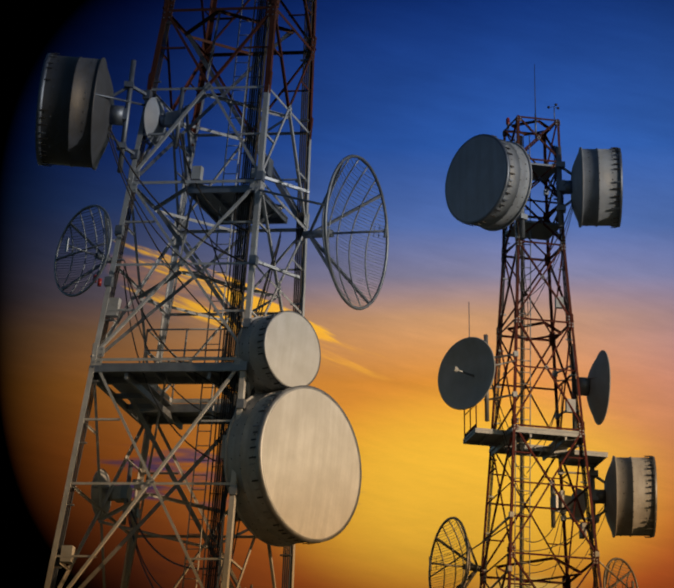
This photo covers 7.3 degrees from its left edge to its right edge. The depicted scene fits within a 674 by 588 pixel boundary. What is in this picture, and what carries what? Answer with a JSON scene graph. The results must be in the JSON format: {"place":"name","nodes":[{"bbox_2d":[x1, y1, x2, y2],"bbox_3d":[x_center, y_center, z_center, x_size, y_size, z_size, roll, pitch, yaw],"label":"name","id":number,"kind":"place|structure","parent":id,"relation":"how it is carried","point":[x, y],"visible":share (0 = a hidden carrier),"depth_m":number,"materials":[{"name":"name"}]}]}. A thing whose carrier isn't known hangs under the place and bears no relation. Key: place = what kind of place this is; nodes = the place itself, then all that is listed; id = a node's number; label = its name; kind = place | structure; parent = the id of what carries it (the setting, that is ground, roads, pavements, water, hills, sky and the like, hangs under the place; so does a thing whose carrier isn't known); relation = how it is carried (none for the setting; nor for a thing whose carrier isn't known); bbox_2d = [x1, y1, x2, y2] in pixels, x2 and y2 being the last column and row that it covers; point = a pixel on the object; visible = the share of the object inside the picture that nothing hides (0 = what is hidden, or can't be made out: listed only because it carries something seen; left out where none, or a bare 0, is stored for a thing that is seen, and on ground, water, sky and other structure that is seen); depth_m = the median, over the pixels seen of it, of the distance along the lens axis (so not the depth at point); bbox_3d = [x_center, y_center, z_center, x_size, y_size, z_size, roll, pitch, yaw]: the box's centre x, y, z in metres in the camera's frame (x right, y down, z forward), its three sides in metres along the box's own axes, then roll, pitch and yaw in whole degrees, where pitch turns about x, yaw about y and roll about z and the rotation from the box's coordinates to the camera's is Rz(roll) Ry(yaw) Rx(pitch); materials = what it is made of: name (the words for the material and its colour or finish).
{"place":"outdoors","nodes":[
{"label":"outdoors","id":0,"kind":"place"},
{"bbox_2d":[0,0,673,587],"label":"sky","id":1,"kind":"structure","parent":0,"point":[400,86],"materials":[{"name":"multicoloured"}]},
{"label":"ground","id":2,"kind":"structure","parent":0,"visible":0},
{"bbox_2d":[35,0,388,587],"bbox_3d":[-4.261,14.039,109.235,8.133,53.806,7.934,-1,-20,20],"label":"tower","id":3,"kind":"structure","parent":2,"relation":"on","point":[289,474],"depth_m":112.92,"materials":[{"name":"grey metal"}]},
{"bbox_2d":[428,64,656,587],"bbox_3d":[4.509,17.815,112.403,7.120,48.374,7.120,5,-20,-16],"label":"tower","id":4,"kind":"structure","parent":2,"relation":"on","point":[488,182],"depth_m":117.40,"materials":[{"name":"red metal"}]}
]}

